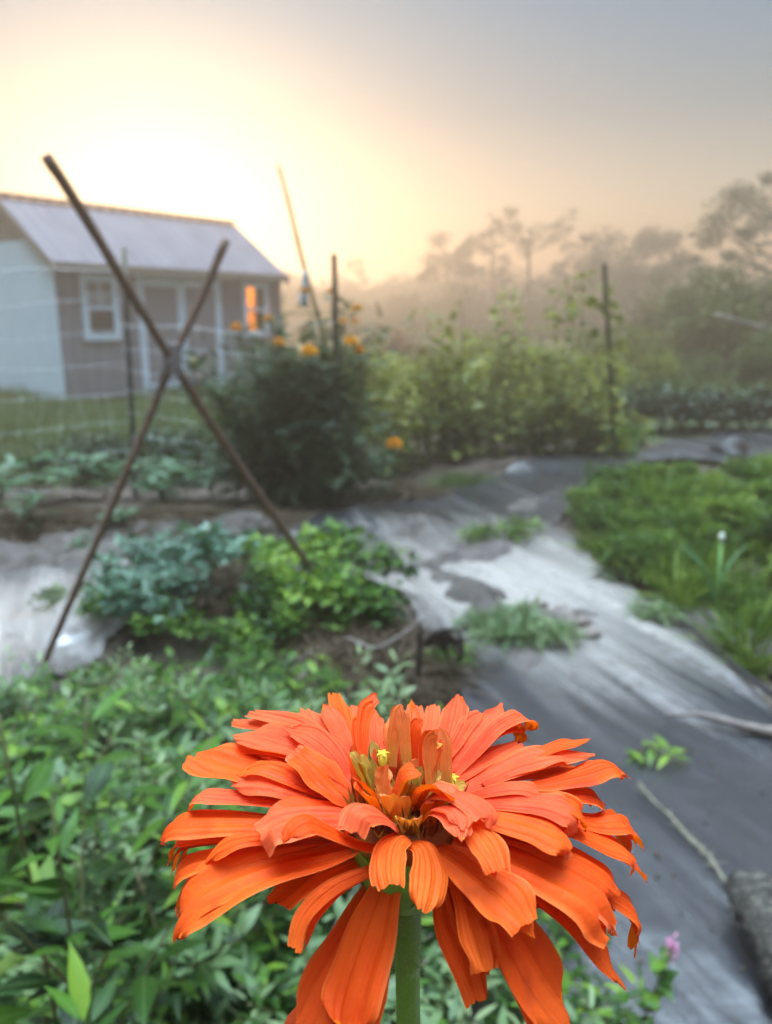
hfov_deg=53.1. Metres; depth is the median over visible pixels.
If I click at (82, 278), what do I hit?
window
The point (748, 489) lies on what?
feathery plant
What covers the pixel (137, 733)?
leafy weed
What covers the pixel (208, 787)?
leafy weed
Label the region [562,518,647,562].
grassy weed
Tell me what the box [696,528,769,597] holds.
grassy weed
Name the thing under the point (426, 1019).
leafy weed
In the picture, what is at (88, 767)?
leafy weed
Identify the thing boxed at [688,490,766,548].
feathery plant
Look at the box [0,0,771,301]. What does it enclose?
sky
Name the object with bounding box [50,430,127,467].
bushy plant
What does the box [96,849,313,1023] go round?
leafy weed
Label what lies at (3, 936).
leafy weed
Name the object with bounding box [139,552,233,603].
vegetable plant
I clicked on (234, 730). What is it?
leafy weed
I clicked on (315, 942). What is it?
leafy weed
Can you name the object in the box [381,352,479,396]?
meadow weed
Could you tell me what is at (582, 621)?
soil clod
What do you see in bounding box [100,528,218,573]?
vegetable plant
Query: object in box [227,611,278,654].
vegetable plant
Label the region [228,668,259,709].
leafy weed
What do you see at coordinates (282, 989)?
leafy weed
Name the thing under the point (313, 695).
leafy weed
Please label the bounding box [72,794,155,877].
leafy weed
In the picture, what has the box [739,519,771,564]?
grassy weed
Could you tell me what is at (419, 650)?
rusty stake
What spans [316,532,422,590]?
vegetable plant
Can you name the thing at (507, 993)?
leafy weed
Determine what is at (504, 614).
weed tuft
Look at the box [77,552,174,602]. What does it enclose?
vegetable plant
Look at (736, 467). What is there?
feathery plant
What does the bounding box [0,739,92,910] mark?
leafy weed
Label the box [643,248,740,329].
misty tree
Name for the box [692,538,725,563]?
feathery plant
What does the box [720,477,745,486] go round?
feathery plant
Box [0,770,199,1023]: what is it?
broadleaf weed
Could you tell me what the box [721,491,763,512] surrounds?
feathery plant
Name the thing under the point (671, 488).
grassy weed
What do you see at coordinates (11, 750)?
leafy weed
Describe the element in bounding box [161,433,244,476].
bushy plant
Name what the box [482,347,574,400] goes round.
meadow weed
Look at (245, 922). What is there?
leafy weed
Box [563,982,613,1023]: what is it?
leafy weed
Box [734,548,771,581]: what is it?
grassy weed
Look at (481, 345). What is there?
meadow weed
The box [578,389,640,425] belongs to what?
potato plant
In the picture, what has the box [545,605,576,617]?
soil clod
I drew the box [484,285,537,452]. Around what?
bean plant
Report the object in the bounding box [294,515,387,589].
vegetable plant
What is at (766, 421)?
potato plant
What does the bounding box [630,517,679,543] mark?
feathery plant
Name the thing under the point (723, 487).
feathery plant
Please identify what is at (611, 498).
grassy weed
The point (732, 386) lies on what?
grass
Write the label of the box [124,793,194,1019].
leafy weed
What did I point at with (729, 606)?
grassy weed
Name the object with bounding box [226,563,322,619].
vegetable plant
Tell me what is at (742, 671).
irrigation hose
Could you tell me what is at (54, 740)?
leafy weed
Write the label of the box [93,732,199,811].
leafy weed
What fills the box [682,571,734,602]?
feathery plant
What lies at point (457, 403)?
bean plant
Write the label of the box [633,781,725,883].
frayed rope
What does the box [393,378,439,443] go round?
bean plant
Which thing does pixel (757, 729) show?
fallen branch
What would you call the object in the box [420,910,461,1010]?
leafy weed
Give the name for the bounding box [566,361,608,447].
bean plant
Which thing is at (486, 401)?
bean plant
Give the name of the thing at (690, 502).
grassy weed
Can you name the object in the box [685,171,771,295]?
misty tree
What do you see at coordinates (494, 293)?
misty tree
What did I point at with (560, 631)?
weed tuft
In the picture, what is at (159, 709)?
leafy weed
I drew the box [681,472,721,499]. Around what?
feathery plant
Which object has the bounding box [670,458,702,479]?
feathery plant
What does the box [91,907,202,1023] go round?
leafy weed
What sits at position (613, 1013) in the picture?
leafy weed
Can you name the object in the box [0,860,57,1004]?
leafy weed
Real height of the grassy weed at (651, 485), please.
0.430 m
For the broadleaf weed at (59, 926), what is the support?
on the ground at (154, 647)
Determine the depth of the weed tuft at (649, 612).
3.22 m
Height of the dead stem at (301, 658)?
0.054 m
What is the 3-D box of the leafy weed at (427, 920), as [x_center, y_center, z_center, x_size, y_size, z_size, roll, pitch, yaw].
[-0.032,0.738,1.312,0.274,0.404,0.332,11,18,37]
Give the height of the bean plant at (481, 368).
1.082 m
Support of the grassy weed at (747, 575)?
on the ground at (154, 647)
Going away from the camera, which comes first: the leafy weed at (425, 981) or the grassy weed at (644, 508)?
the leafy weed at (425, 981)
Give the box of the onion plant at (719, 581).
[681,533,744,610]
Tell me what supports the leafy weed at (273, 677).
on the ground at (154, 647)
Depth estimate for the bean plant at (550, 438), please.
6.72 m
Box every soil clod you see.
[527,598,549,608]
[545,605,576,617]
[567,614,593,628]
[574,626,600,638]
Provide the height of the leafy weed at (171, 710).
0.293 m
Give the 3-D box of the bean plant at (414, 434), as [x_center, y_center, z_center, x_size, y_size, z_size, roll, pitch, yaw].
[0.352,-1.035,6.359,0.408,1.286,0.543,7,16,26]
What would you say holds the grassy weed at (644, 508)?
on the ground at (154, 647)
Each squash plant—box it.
[0,450,69,504]
[0,464,15,474]
[0,471,36,512]
[0,492,66,533]
[44,445,108,500]
[57,456,125,496]
[66,529,92,549]
[96,506,139,527]
[109,454,176,498]
[131,475,178,507]
[139,456,196,493]
[146,462,207,502]
[163,453,228,498]
[207,463,245,499]
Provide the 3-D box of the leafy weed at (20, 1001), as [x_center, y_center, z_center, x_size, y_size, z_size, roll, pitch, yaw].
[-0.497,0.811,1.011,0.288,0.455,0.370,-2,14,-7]
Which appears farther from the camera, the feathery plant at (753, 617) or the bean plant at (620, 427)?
the bean plant at (620, 427)
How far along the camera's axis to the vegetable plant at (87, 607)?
2.96 m
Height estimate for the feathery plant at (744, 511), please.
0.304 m
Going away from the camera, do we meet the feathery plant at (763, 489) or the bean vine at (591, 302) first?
the feathery plant at (763, 489)
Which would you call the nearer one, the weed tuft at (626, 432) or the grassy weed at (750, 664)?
the grassy weed at (750, 664)
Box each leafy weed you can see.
[0,644,50,732]
[0,666,55,774]
[0,675,51,835]
[0,681,82,826]
[0,694,77,875]
[0,712,54,904]
[0,721,144,896]
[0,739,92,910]
[0,756,10,807]
[0,769,86,964]
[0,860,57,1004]
[0,879,124,1001]
[0,882,24,1003]
[0,901,53,1018]
[0,955,55,1006]
[2,694,120,789]
[4,732,62,840]
[6,889,123,1023]
[7,660,128,766]
[8,745,171,923]
[14,942,139,1023]
[19,692,85,786]
[24,704,99,847]
[35,700,117,763]
[36,998,48,1017]
[37,727,144,847]
[49,681,142,753]
[54,682,173,782]
[65,642,150,751]
[66,727,162,799]
[68,674,189,849]
[69,750,220,970]
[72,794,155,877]
[75,844,223,942]
[82,771,213,861]
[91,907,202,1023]
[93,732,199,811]
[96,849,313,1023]
[98,647,240,783]
[101,757,190,877]
[108,657,153,738]
[108,760,169,859]
[113,728,246,812]
[121,682,166,780]
[122,681,204,763]
[122,842,261,1023]
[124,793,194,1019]
[134,653,208,741]
[147,774,267,941]
[154,893,260,1001]
[156,717,269,873]
[157,1011,197,1023]
[162,751,254,809]
[166,667,292,743]
[167,671,200,714]
[170,677,260,773]
[172,696,281,753]
[181,699,316,806]
[205,807,309,1023]
[216,629,281,712]
[219,927,308,1023]
[221,652,285,719]
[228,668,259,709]
[228,736,268,810]
[228,961,282,1023]
[231,897,384,1023]
[242,888,357,930]
[243,659,305,710]
[249,886,359,979]
[250,683,313,712]
[265,1021,383,1023]
[275,689,327,713]
[278,887,390,969]
[285,647,366,705]
[292,678,401,719]
[308,686,330,713]
[321,891,432,942]
[351,643,415,757]
[380,1012,452,1023]
[383,958,496,1023]
[384,952,444,1023]
[386,970,519,1023]
[394,932,463,1020]
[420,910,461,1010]
[422,924,440,967]
[483,966,524,1023]
[510,971,631,1023]
[535,908,547,924]
[535,909,614,1007]
[551,924,661,1023]
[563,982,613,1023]
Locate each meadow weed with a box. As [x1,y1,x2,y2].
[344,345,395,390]
[345,350,435,402]
[374,355,467,400]
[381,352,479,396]
[429,349,488,370]
[443,328,522,369]
[450,327,542,400]
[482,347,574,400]
[502,344,585,393]
[515,349,623,397]
[554,327,627,381]
[565,353,649,389]
[605,323,682,395]
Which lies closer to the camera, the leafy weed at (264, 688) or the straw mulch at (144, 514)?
the leafy weed at (264, 688)
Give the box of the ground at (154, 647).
[0,333,771,1023]
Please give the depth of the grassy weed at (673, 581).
3.47 m
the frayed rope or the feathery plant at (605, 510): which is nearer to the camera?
the frayed rope
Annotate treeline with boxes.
[280,252,771,341]
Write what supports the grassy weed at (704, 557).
on the ground at (154, 647)
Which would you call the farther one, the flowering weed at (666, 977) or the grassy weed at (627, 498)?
the grassy weed at (627, 498)
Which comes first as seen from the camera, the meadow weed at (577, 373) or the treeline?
the meadow weed at (577, 373)
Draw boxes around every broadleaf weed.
[0,685,281,1023]
[0,702,240,1023]
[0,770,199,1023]
[38,726,248,1021]
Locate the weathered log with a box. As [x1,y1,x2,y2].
[723,870,771,996]
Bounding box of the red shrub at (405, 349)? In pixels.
[372,328,433,371]
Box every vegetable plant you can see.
[70,580,137,622]
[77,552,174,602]
[96,566,192,623]
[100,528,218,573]
[121,597,196,639]
[134,518,242,574]
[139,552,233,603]
[168,611,235,645]
[181,525,279,567]
[213,604,283,641]
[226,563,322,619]
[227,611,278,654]
[231,530,309,593]
[256,521,348,591]
[266,560,378,619]
[268,595,327,638]
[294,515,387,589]
[303,603,371,635]
[314,570,412,627]
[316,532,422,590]
[352,590,393,627]
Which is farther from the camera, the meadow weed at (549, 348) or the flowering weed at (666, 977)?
the meadow weed at (549, 348)
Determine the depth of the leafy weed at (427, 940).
1.43 m
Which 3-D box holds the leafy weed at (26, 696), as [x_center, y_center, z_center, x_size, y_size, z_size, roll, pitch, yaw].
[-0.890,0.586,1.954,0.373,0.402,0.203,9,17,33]
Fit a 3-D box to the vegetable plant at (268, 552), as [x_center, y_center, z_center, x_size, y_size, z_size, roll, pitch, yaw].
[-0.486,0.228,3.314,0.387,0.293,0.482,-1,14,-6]
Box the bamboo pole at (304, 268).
[277,163,346,497]
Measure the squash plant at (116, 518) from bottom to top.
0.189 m
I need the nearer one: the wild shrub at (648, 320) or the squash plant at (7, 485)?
the squash plant at (7, 485)
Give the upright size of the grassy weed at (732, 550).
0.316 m
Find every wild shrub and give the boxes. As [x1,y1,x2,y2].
[572,327,622,357]
[604,279,713,353]
[650,256,751,366]
[658,258,771,377]
[700,274,771,381]
[720,331,771,394]
[741,324,771,382]
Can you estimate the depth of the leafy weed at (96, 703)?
1.96 m
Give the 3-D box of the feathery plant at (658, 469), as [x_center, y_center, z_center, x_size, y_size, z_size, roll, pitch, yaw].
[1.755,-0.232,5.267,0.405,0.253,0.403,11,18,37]
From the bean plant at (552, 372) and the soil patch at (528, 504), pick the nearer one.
the soil patch at (528, 504)
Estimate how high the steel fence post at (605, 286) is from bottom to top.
1.878 m
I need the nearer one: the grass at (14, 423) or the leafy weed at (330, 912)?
the leafy weed at (330, 912)
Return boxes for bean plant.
[341,344,398,444]
[349,325,410,476]
[366,352,424,456]
[373,361,432,443]
[379,363,421,478]
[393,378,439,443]
[399,305,453,464]
[418,341,479,456]
[421,299,487,461]
[423,347,490,434]
[439,323,505,452]
[452,339,509,441]
[476,345,518,456]
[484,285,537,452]
[488,387,530,440]
[507,342,579,454]
[515,366,562,454]
[519,376,575,440]
[526,327,589,440]
[527,267,600,453]
[561,345,628,437]
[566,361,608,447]
[569,394,615,452]
[587,398,628,449]
[615,407,639,443]
[630,412,653,447]
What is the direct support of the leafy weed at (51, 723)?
on the ground at (154, 647)
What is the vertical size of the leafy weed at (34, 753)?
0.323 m
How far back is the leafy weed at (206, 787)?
1.64 m
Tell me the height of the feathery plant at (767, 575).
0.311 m
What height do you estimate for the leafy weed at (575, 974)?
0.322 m
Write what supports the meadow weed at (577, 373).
on the ground at (154, 647)
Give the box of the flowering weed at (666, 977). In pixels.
[624,932,679,1023]
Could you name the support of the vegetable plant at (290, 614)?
on the ground at (154, 647)
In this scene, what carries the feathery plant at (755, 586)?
on the ground at (154, 647)
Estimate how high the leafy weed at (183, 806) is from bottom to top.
0.503 m
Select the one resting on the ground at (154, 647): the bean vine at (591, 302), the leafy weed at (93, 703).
the leafy weed at (93, 703)
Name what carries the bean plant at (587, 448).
on the ground at (154, 647)
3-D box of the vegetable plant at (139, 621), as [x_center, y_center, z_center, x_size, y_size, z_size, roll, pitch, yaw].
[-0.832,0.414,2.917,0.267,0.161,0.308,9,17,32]
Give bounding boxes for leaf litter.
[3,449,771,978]
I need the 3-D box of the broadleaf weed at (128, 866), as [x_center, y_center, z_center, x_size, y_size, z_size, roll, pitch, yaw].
[-0.374,0.619,1.280,0.329,0.652,0.257,2,14,7]
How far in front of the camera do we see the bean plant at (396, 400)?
7.54 m
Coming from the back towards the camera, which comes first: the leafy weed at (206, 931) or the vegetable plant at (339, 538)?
the vegetable plant at (339, 538)
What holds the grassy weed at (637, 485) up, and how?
on the ground at (154, 647)
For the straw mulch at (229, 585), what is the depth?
3.08 m
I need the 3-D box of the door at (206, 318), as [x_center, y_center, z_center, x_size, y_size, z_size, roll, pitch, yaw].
[-3.139,-3.001,13.041,0.027,1.736,0.701,11,18,36]
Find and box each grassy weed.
[546,502,633,562]
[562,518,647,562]
[578,510,702,586]
[587,473,639,509]
[588,501,670,546]
[592,475,699,532]
[603,448,718,502]
[607,449,709,509]
[610,482,654,515]
[617,452,731,506]
[619,522,757,617]
[626,464,737,515]
[629,536,742,617]
[634,478,717,541]
[642,513,770,600]
[653,552,771,659]
[665,483,737,519]
[665,506,768,570]
[695,600,771,682]
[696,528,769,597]
[708,574,771,622]
[724,547,771,594]
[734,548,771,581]
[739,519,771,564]
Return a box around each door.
[143,278,185,389]
[180,280,218,384]
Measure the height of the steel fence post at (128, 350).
1.910 m
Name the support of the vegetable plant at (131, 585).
on the ground at (154, 647)
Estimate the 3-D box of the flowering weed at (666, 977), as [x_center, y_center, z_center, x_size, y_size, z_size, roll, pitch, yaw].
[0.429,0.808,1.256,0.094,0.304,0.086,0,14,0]
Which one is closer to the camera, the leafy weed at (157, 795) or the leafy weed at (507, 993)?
the leafy weed at (507, 993)
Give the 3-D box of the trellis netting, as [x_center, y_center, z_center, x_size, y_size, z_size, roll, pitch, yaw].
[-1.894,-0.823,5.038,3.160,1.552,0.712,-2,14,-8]
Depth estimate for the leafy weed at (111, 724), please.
1.85 m
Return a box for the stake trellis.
[39,153,325,667]
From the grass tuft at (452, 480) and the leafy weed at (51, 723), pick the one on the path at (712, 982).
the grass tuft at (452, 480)
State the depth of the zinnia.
0.17 m
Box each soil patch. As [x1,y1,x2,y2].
[0,510,277,569]
[370,513,429,545]
[395,524,531,574]
[429,566,598,634]
[504,643,543,669]
[505,493,557,510]
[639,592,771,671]
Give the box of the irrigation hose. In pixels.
[639,593,771,696]
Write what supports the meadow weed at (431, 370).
on the ground at (154, 647)
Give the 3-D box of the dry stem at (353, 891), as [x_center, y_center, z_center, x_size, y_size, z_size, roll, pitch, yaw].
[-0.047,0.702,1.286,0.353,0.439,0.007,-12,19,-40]
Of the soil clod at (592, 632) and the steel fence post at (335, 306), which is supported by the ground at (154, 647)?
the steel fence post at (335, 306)
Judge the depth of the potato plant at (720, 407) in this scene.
8.45 m
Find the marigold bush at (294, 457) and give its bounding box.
[172,286,406,512]
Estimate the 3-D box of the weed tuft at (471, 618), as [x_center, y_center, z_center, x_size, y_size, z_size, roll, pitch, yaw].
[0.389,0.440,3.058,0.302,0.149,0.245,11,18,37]
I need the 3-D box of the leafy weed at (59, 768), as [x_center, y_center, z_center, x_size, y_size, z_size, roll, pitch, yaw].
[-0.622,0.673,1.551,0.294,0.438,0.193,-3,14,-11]
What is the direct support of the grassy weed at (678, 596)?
on the ground at (154, 647)
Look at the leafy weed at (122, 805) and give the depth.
1.38 m
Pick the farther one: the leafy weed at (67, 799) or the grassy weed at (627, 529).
the grassy weed at (627, 529)
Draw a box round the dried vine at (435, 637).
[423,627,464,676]
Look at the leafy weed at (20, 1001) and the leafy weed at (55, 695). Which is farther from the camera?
the leafy weed at (55, 695)
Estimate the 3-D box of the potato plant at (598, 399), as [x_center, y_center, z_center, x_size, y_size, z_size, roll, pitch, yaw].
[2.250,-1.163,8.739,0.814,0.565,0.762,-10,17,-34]
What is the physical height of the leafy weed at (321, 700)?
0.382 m
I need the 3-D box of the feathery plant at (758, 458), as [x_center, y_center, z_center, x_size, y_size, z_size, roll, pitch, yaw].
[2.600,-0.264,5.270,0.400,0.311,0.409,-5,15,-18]
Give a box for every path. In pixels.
[0,448,771,1023]
[640,430,771,460]
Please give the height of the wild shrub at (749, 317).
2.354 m
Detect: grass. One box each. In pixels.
[0,379,277,489]
[214,340,771,433]
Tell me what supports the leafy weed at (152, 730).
on the ground at (154, 647)
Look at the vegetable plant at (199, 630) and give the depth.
2.82 m
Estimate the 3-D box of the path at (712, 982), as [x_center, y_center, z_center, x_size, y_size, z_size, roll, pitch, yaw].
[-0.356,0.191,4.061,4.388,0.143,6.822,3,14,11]
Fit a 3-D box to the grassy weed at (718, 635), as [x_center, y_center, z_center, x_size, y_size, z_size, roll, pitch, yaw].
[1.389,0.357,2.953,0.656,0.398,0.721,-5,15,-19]
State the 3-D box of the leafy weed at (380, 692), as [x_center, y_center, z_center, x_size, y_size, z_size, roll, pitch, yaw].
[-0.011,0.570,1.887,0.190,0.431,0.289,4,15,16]
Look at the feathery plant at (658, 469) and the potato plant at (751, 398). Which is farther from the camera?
the potato plant at (751, 398)
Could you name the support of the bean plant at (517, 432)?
on the ground at (154, 647)
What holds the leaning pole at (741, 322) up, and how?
on the wild shrub at (749, 317)
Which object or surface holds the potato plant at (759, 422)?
on the ground at (154, 647)
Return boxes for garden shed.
[0,191,288,404]
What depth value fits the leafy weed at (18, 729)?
1.81 m
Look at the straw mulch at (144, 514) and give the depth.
4.50 m
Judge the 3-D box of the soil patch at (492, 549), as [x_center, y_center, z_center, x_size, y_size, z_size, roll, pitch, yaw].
[0.478,0.194,4.157,0.417,0.075,1.249,9,17,33]
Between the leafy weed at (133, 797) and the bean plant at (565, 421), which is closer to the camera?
the leafy weed at (133, 797)
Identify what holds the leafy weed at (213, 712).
on the ground at (154, 647)
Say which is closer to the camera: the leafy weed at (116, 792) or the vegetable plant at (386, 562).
the leafy weed at (116, 792)
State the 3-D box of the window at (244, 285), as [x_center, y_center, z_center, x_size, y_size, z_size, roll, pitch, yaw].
[-2.350,-3.651,13.921,0.033,0.950,0.620,11,18,36]
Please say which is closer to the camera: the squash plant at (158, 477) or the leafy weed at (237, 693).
the leafy weed at (237, 693)
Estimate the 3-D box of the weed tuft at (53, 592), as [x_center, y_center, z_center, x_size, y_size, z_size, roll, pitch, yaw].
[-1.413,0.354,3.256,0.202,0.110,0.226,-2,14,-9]
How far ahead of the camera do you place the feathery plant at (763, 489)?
4.20 m
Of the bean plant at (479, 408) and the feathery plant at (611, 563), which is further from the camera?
the bean plant at (479, 408)
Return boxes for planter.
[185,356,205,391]
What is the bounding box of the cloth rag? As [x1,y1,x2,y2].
[298,271,307,307]
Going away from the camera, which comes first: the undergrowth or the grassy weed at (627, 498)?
the undergrowth
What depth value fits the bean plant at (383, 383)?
6.24 m
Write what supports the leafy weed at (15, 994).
on the ground at (154, 647)
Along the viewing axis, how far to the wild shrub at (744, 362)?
12.15 m
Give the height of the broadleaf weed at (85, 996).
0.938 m
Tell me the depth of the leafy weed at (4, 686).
2.02 m
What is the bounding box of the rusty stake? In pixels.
[416,624,422,700]
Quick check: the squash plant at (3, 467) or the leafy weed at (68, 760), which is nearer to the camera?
the leafy weed at (68, 760)
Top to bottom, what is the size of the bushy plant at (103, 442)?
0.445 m
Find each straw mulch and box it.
[0,495,322,544]
[139,553,291,631]
[241,594,509,717]
[349,478,459,502]
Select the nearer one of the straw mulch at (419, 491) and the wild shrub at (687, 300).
the straw mulch at (419, 491)
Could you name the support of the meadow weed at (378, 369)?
on the ground at (154, 647)
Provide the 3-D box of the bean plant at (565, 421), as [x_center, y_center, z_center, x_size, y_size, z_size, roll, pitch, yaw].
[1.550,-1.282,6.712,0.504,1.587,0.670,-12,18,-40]
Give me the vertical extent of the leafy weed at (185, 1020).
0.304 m
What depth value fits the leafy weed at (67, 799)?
1.40 m
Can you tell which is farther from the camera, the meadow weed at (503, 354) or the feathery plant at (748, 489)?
the meadow weed at (503, 354)
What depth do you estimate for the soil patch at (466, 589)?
3.43 m
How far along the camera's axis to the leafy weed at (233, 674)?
2.01 m
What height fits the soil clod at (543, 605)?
0.082 m
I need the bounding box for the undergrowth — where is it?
[0,613,666,1023]
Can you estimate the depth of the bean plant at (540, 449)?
6.72 m
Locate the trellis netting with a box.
[0,268,341,503]
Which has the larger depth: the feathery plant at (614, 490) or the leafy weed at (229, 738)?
the feathery plant at (614, 490)
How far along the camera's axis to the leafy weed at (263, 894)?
1.23 m
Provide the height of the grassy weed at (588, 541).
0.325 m
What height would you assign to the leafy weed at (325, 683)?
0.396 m
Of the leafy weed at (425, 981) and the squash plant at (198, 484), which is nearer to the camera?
the leafy weed at (425, 981)
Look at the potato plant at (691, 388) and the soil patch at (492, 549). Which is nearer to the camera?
the soil patch at (492, 549)
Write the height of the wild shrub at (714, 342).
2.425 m
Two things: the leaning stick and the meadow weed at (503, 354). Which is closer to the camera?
the leaning stick
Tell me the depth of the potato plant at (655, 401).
8.51 m
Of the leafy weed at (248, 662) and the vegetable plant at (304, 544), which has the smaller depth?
the leafy weed at (248, 662)
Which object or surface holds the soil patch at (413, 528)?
on the path at (712, 982)
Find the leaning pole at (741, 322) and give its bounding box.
[714,313,771,331]
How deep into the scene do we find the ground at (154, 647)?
5.15 m
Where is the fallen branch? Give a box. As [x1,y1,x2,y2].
[665,712,771,737]
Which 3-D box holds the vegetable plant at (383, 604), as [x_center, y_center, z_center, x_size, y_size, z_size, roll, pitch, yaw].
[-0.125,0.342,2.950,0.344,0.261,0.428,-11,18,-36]
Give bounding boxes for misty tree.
[325,258,370,299]
[413,229,485,332]
[470,205,588,338]
[474,226,513,305]
[566,220,689,326]
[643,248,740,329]
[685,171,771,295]
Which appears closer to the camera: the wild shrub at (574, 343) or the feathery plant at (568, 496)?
the feathery plant at (568, 496)
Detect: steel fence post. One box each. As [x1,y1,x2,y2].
[121,247,136,498]
[331,254,341,505]
[602,263,616,454]
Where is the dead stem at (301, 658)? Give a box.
[284,645,384,675]
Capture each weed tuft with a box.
[24,580,68,611]
[415,641,483,678]
[451,599,515,645]
[454,519,511,544]
[465,592,554,656]
[483,513,547,543]
[499,608,591,657]
[569,411,655,454]
[615,593,689,629]
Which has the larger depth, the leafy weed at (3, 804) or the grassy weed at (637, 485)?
the grassy weed at (637, 485)
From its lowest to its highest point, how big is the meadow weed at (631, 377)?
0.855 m
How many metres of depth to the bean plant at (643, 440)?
7.12 m
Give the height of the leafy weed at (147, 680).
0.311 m
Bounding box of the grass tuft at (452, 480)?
[406,468,512,489]
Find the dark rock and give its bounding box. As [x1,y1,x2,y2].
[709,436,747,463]
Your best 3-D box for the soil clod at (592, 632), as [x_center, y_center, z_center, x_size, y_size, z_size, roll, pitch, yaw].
[0.794,0.476,3.050,0.112,0.059,0.067,0,14,0]
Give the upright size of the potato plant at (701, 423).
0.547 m
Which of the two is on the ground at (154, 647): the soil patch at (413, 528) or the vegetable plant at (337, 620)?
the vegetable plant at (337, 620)
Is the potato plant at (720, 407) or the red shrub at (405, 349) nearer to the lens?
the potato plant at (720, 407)
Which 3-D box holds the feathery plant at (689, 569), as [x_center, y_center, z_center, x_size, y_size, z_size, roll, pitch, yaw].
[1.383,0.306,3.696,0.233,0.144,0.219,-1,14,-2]
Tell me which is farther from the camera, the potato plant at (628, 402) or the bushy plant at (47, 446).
the potato plant at (628, 402)
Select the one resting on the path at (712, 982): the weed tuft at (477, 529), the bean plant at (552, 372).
the weed tuft at (477, 529)
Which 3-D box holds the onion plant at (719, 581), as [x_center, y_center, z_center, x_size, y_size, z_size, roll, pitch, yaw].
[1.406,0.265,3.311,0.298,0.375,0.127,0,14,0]
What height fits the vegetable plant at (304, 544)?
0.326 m
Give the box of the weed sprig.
[625,734,691,769]
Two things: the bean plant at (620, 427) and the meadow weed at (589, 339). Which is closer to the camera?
the bean plant at (620, 427)
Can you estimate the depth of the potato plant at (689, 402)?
8.39 m
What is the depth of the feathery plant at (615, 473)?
4.97 m
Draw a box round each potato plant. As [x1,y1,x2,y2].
[553,385,618,427]
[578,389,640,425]
[596,391,655,426]
[608,386,675,428]
[623,380,708,432]
[660,384,717,430]
[668,385,728,428]
[686,388,765,431]
[710,382,771,429]
[728,386,771,429]
[755,399,771,427]
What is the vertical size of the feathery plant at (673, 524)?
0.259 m
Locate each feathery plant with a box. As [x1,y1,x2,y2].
[562,482,605,506]
[564,485,608,518]
[573,493,638,539]
[579,460,626,487]
[587,475,644,504]
[588,530,693,590]
[622,461,673,481]
[629,504,712,545]
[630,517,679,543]
[654,560,694,585]
[659,483,702,506]
[668,546,716,571]
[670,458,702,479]
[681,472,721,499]
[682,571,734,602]
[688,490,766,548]
[689,516,734,546]
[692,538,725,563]
[697,474,743,499]
[701,468,729,480]
[712,496,771,551]
[717,451,771,480]
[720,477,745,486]
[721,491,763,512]
[726,505,771,547]
[727,574,771,607]
[731,459,771,493]
[731,476,771,507]
[731,598,771,633]
[742,449,771,473]
[750,474,771,501]
[757,553,771,592]
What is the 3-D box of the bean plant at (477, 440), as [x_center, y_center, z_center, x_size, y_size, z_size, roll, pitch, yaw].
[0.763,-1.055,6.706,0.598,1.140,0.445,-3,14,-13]
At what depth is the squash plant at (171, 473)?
5.05 m
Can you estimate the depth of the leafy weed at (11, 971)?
1.14 m
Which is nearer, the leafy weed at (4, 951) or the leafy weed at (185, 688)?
the leafy weed at (4, 951)
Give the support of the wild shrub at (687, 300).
on the ground at (154, 647)
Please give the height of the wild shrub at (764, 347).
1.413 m
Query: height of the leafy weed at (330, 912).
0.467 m
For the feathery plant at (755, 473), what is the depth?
4.54 m
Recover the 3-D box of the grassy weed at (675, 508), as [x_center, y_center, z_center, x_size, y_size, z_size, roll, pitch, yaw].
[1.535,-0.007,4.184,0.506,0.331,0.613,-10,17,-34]
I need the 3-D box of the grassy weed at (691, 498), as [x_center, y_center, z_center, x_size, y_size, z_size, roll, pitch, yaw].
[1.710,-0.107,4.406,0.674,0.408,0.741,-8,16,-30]
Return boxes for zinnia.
[160,692,646,1023]
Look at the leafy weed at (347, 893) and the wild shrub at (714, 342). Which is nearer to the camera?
the leafy weed at (347, 893)
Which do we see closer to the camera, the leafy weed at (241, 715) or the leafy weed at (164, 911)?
the leafy weed at (164, 911)
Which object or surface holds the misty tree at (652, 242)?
on the ground at (154, 647)
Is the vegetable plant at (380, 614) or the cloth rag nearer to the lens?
the vegetable plant at (380, 614)
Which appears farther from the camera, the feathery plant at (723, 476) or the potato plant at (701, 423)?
the potato plant at (701, 423)
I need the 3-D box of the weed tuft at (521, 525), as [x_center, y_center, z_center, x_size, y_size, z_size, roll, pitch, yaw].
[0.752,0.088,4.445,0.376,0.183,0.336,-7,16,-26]
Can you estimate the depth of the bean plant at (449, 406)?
6.47 m
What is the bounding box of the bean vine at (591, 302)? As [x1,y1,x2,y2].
[547,281,631,458]
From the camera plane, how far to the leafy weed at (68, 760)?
1.74 m
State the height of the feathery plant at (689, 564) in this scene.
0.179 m
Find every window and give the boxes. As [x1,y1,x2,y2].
[78,273,121,340]
[241,281,269,336]
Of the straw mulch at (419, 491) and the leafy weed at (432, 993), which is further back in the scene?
the straw mulch at (419, 491)
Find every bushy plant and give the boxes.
[32,438,92,465]
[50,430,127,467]
[89,428,176,472]
[139,423,212,466]
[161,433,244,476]

